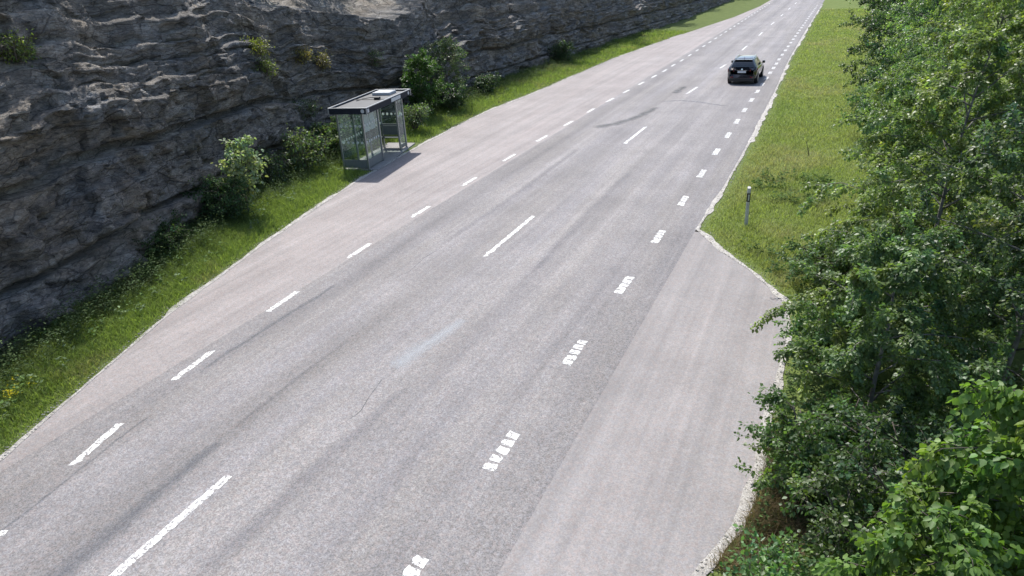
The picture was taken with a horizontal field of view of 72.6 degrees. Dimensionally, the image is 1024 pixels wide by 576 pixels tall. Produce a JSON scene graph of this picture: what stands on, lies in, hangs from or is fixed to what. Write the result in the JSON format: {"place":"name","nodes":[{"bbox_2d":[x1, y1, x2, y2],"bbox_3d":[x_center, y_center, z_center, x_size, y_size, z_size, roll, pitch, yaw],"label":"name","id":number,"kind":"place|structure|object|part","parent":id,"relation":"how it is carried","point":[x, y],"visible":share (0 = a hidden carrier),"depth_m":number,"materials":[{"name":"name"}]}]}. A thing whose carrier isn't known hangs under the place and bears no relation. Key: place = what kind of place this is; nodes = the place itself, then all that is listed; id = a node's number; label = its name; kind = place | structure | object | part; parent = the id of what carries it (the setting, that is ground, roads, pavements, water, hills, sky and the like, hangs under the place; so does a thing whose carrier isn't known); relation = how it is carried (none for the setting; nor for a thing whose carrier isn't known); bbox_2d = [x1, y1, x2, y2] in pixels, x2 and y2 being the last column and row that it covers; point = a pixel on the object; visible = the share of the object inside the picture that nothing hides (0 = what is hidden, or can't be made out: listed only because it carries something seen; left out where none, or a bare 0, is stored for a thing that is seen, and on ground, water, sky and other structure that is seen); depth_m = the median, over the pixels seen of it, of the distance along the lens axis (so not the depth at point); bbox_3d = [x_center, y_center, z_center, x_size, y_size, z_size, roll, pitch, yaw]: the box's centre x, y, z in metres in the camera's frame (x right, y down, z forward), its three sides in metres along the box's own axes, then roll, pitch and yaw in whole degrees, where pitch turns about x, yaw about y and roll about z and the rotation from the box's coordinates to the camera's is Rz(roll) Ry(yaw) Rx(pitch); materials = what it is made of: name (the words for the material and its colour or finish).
{"place":"outdoors","nodes":[
{"label":"outdoors","id":0,"kind":"place"},
{"bbox_2d":[0,0,730,358],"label":"rock cutting","id":1,"kind":"object","parent":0,"point":[120,120],"visible":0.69,"depth_m":19.83,"materials":[{"name":"grey stone"}]},
{"bbox_2d":[0,27,41,67],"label":"rock shrub","id":2,"kind":"object","parent":1,"relation":"on","point":[18,54],"visible":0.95,"depth_m":15.25,"materials":[{"name":"green plant"}]},
{"bbox_2d":[239,30,274,62],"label":"rock shrub","id":3,"kind":"object","parent":1,"relation":"on","point":[258,48],"visible":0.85,"depth_m":24.47,"materials":[{"name":"green plant"}]},
{"bbox_2d":[251,53,280,78],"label":"rock shrub","id":4,"kind":"object","parent":1,"relation":"on","point":[265,66],"visible":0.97,"depth_m":24.75,"materials":[{"name":"green plant"}]},
{"bbox_2d":[287,45,312,64],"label":"rock shrub","id":5,"kind":"object","parent":1,"relation":"on","point":[304,56],"visible":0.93,"depth_m":27.94,"materials":[{"name":"green plant"}]},
{"bbox_2d":[291,96,319,121],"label":"rock shrub","id":6,"kind":"object","parent":1,"relation":"on","point":[309,107],"visible":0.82,"depth_m":27.72,"materials":[{"name":"green plant"}]},
{"bbox_2d":[311,49,333,71],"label":"rock shrub","id":7,"kind":"object","parent":1,"relation":"on","point":[323,61],"visible":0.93,"depth_m":29.08,"materials":[{"name":"green plant"}]},
{"bbox_2d":[365,46,381,66],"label":"rock shrub","id":8,"kind":"object","parent":1,"relation":"on","point":[377,54],"visible":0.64,"depth_m":32.55,"materials":[{"name":"green plant"}]},
{"bbox_2d":[400,48,454,113],"bbox_3d":[-4.320,-10.140,34.174,2.624,3.277,2.886,-9,25,-13],"label":"willow tree","id":9,"kind":"object","parent":1,"relation":"on","point":[418,80],"visible":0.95,"depth_m":33.66,"materials":[{"name":"green plant"}]},
{"bbox_2d":[422,34,469,89],"bbox_3d":[-3.524,-11.484,36.693,2.703,3.538,2.601,-3,25,1],"label":"willow tree","id":10,"kind":"object","parent":1,"relation":"on","point":[442,46],"visible":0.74,"depth_m":36.37,"materials":[{"name":"green plant"}]},
{"bbox_2d":[347,143,414,170],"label":"platform paving","id":11,"kind":"structure","parent":0,"point":[391,151],"depth_m":28.46,"materials":[{"name":"concrete"}]},
{"bbox_2d":[327,89,410,169],"bbox_3d":[-5.391,-6.336,27.488,1.566,2.371,4.200,3,25,15],"label":"bus shelter","id":12,"kind":"object","parent":11,"relation":"on","point":[365,105],"visible":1,"depth_m":26.79,"materials":[{"name":"silver metal"}]},
{"bbox_2d":[0,0,769,454],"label":"verge","id":13,"kind":"structure","parent":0,"point":[726,10],"depth_m":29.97,"materials":[{"name":"green plant"}]},
{"bbox_2d":[0,376,39,419],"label":"weeds","id":14,"kind":"object","parent":13,"relation":"on","point":[10,392],"visible":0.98,"depth_m":12.41,"materials":[{"name":"yellow plant"}]},
{"bbox_2d":[132,210,201,259],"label":"bush","id":15,"kind":"object","parent":13,"relation":"on","point":[167,236],"visible":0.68,"depth_m":18.38,"materials":[{"name":"green plant"}]},
{"bbox_2d":[180,174,254,220],"bbox_3d":[-8.589,-2.724,20.864,2.255,1.706,2.126,8,27,23],"label":"bush","id":16,"kind":"object","parent":13,"relation":"on","point":[229,196],"visible":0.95,"depth_m":20.50,"materials":[{"name":"green plant"}]},
{"bbox_2d":[210,133,268,209],"bbox_3d":[-8.084,-3.325,20.966,1.648,2.472,1.449,-10,25,-15],"label":"sapling","id":17,"kind":"object","parent":13,"relation":"on","point":[237,169],"visible":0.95,"depth_m":20.72,"materials":[{"name":"green plant"}]},
{"bbox_2d":[245,144,293,183],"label":"bush","id":18,"kind":"object","parent":13,"relation":"on","point":[270,170],"visible":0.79,"depth_m":24.18,"materials":[{"name":"green plant"}]},
{"bbox_2d":[0,57,573,419],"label":"weeds","id":19,"kind":"object","parent":13,"relation":"on","point":[11,347],"visible":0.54,"depth_m":16.57,"materials":[{"name":"green plant"}]},
{"bbox_2d":[275,126,335,171],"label":"bush","id":20,"kind":"object","parent":13,"relation":"on","point":[301,156],"visible":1,"depth_m":25.55,"materials":[{"name":"green plant"}]},
{"bbox_2d":[299,114,361,153],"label":"bush","id":21,"kind":"object","parent":13,"relation":"on","point":[329,134],"visible":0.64,"depth_m":27.91,"materials":[{"name":"green plant"}]},
{"bbox_2d":[0,34,681,460],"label":"gravel","id":22,"kind":"structure","parent":13,"relation":"on","point":[70,396],"depth_m":16.88,"materials":[{"name":"grey gravel"}]},
{"bbox_2d":[340,110,382,143],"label":"bush","id":23,"kind":"object","parent":13,"relation":"on","point":[373,131],"visible":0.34,"depth_m":29.88,"materials":[{"name":"green plant"}]},
{"bbox_2d":[395,101,431,128],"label":"bush","id":24,"kind":"object","parent":13,"relation":"on","point":[415,116],"visible":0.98,"depth_m":31.52,"materials":[{"name":"green plant"}]},
{"bbox_2d":[429,76,475,109],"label":"bush","id":25,"kind":"object","parent":13,"relation":"on","point":[452,97],"visible":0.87,"depth_m":35.40,"materials":[{"name":"green plant"}]},
{"bbox_2d":[471,71,500,93],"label":"bush","id":26,"kind":"object","parent":13,"relation":"on","point":[487,80],"visible":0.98,"depth_m":39.99,"materials":[{"name":"green plant"}]},
{"bbox_2d":[547,40,578,62],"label":"bush","id":27,"kind":"object","parent":13,"relation":"on","point":[564,50],"visible":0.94,"depth_m":50.38,"materials":[{"name":"green plant"}]},
{"bbox_2d":[0,0,772,471],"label":"bus bay pavement","id":28,"kind":"structure","parent":0,"point":[350,220],"depth_m":21.20,"materials":[{"name":"grey asphalt"}]},
{"bbox_2d":[0,0,824,575],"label":"road","id":29,"kind":"structure","parent":0,"point":[420,394],"depth_m":12.39,"materials":[{"name":"grey asphalt"}]},
{"bbox_2d":[727,54,764,82],"bbox_3d":[13.607,-12.815,40.388,1.892,1.462,3.913,8,27,24],"label":"car","id":30,"kind":"object","parent":29,"relation":"on","point":[745,68],"visible":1,"depth_m":38.94,"materials":[{"name":"black paint"}]},
{"bbox_3d":[12.864,-12.484,38.801,1.188,0.306,0.279,8,27,24],"label":"rear window","id":31,"kind":"part","parent":30,"relation":"part of","materials":[{"name":"black glass"}]},
{"bbox_2d":[497,232,786,575],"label":"lay by pavement","id":32,"kind":"structure","parent":0,"point":[648,479],"depth_m":10.48,"materials":[{"name":"grey asphalt"}]},
{"bbox_2d":[700,415,823,575],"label":"dry grass","id":33,"kind":"structure","parent":0,"point":[774,507],"depth_m":8.73,"materials":[{"name":"plant"}]},
{"bbox_2d":[700,0,1023,575],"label":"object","id":34,"kind":"structure","parent":0,"point":[885,376],"depth_m":20.70,"materials":[{"name":"green plant"}]},
{"bbox_2d":[744,186,750,226],"bbox_3d":[6.228,-2.004,18.454,0.099,1.394,0.099,1,25,10],"label":"delineator post","id":35,"kind":"object","parent":34,"relation":"on","point":[747,204],"visible":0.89,"depth_m":18.33,"materials":[{"name":"grey plastic"}]},
{"bbox_2d":[691,4,822,575],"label":"gravel","id":36,"kind":"structure","parent":34,"relation":"on","point":[702,569],"depth_m":11.81,"materials":[{"name":"grey gravel"}]},
{"bbox_2d":[719,523,814,575],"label":"bush","id":37,"kind":"object","parent":34,"relation":"on","point":[770,562],"visible":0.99,"depth_m":7.39,"materials":[{"name":"green plant"}]},
{"bbox_2d":[751,167,833,204],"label":"weeds","id":38,"kind":"object","parent":34,"relation":"on","point":[758,181],"visible":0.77,"depth_m":21.39,"materials":[{"name":"green plant"}]},
{"bbox_2d":[704,8,946,296],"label":"grass","id":39,"kind":"structure","parent":34,"relation":"on","point":[815,161],"depth_m":24.69,"materials":[{"name":"green plant"}]},
{"bbox_2d":[764,217,891,289],"bbox_3d":[6.802,-0.682,14.518,2.650,1.764,2.607,-15,27,-23],"label":"bush","id":40,"kind":"object","parent":34,"relation":"on","point":[834,261],"visible":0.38,"depth_m":14.44,"materials":[{"name":"green plant"}]},
{"bbox_2d":[732,383,928,519],"bbox_3d":[4.099,2.138,8.921,2.362,1.759,2.121,8,27,23],"label":"bush","id":41,"kind":"object","parent":34,"relation":"on","point":[801,447],"visible":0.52,"depth_m":8.81,"materials":[{"name":"green plant"}]},
{"bbox_2d":[772,282,904,374],"bbox_3d":[5.534,0.746,11.640,2.295,1.650,2.249,-1,25,5],"label":"bush","id":42,"kind":"object","parent":34,"relation":"on","point":[812,315],"visible":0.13,"depth_m":11.60,"materials":[{"name":"green plant"}]},
{"bbox_2d":[723,235,1014,575],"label":"weeds","id":43,"kind":"object","parent":34,"relation":"on","point":[798,413],"visible":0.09,"depth_m":11.04,"materials":[{"name":"green plant"}]},
{"bbox_2d":[834,79,916,140],"bbox_3d":[13.741,-6.598,25.655,3.448,2.577,2.953,8,27,23],"label":"bush","id":44,"kind":"object","parent":34,"relation":"on","point":[857,103],"visible":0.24,"depth_m":25.63,"materials":[{"name":"green plant"}]},
{"bbox_2d":[848,0,904,46],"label":"birch tree","id":45,"kind":"object","parent":34,"relation":"on","point":[879,19],"visible":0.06,"depth_m":48.36,"materials":[{"name":"green plant"}]},
{"bbox_2d":[779,442,981,575],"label":"bush","id":46,"kind":"object","parent":34,"relation":"on","point":[828,537],"visible":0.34,"depth_m":7.35,"materials":[{"name":"green plant"}]},
{"bbox_2d":[750,15,1023,345],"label":"birch tree","id":47,"kind":"object","parent":34,"relation":"on","point":[979,41],"visible":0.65,"depth_m":11.04,"materials":[{"name":"green plant"}]},
{"bbox_2d":[837,0,937,90],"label":"alder tree","id":48,"kind":"object","parent":34,"relation":"on","point":[873,21],"visible":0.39,"depth_m":31.20,"materials":[{"name":"green plant"}]},
{"bbox_2d":[760,207,1023,469],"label":"birch tree","id":49,"kind":"object","parent":34,"relation":"on","point":[889,317],"visible":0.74,"depth_m":8.95,"materials":[{"name":"green plant"}]},
{"bbox_2d":[865,96,940,180],"bbox_3d":[11.940,-4.227,20.326,2.848,2.677,2.800,-3,25,1],"label":"bush","id":50,"kind":"object","parent":34,"relation":"on","point":[904,148],"visible":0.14,"depth_m":20.42,"materials":[{"name":"green plant"}]},
{"bbox_2d":[848,149,970,238],"bbox_3d":[9.605,-2.207,16.928,2.744,2.084,2.196,-8,25,-10],"label":"bush","id":51,"kind":"object","parent":34,"relation":"on","point":[860,191],"visible":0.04,"depth_m":16.91,"materials":[{"name":"green plant"}]},
{"bbox_2d":[809,399,1020,571],"bbox_3d":[4.734,2.179,7.648,2.646,2.453,2.707,-11,25,-15],"label":"bush","id":52,"kind":"object","parent":34,"relation":"on","point":[892,475],"visible":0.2,"depth_m":7.85,"materials":[{"name":"green plant"}]},
{"bbox_2d":[811,478,1023,575],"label":"aspen tree","id":53,"kind":"object","parent":34,"relation":"on","point":[943,542],"visible":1,"depth_m":5.28,"materials":[{"name":"green plant"}]},
{"bbox_2d":[874,0,982,61],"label":"birch tree","id":54,"kind":"object","parent":34,"relation":"on","point":[908,33],"visible":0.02,"depth_m":37.81,"materials":[{"name":"green plant"}]},
{"bbox_2d":[854,0,1023,234],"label":"birch tree","id":55,"kind":"object","parent":34,"relation":"on","point":[1005,7],"visible":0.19,"depth_m":13.25,"materials":[{"name":"green plant"}]},
{"bbox_2d":[858,0,1019,130],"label":"birch tree","id":56,"kind":"object","parent":34,"relation":"on","point":[914,59],"visible":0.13,"depth_m":21.38,"materials":[{"name":"green plant"}]},
{"bbox_2d":[862,0,1020,109],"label":"alder tree","id":57,"kind":"object","parent":34,"relation":"on","point":[886,62],"visible":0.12,"depth_m":26.02,"materials":[{"name":"green plant"}]},
{"bbox_2d":[862,0,1023,199],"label":"birch tree","id":58,"kind":"object","parent":34,"relation":"on","point":[954,7],"visible":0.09,"depth_m":16.64,"materials":[{"name":"green plant"}]},
{"bbox_2d":[867,367,1023,575],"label":"aspen tree","id":59,"kind":"object","parent":34,"relation":"on","point":[995,480],"visible":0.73,"depth_m":5.67,"materials":[{"name":"green plant"}]},
{"bbox_2d":[878,102,1023,427],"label":"birch tree","id":60,"kind":"object","parent":34,"relation":"on","point":[1006,295],"visible":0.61,"depth_m":9.19,"materials":[{"name":"green plant"}]},
{"bbox_2d":[922,205,1023,342],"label":"bush","id":61,"kind":"object","parent":34,"relation":"on","point":[986,302],"visible":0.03,"depth_m":11.52,"materials":[{"name":"green plant"}]},
{"bbox_2d":[958,0,1023,136],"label":"birch tree","id":62,"kind":"object","parent":34,"relation":"on","point":[1010,19],"visible":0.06,"depth_m":16.10,"materials":[{"name":"green plant"}]}
]}

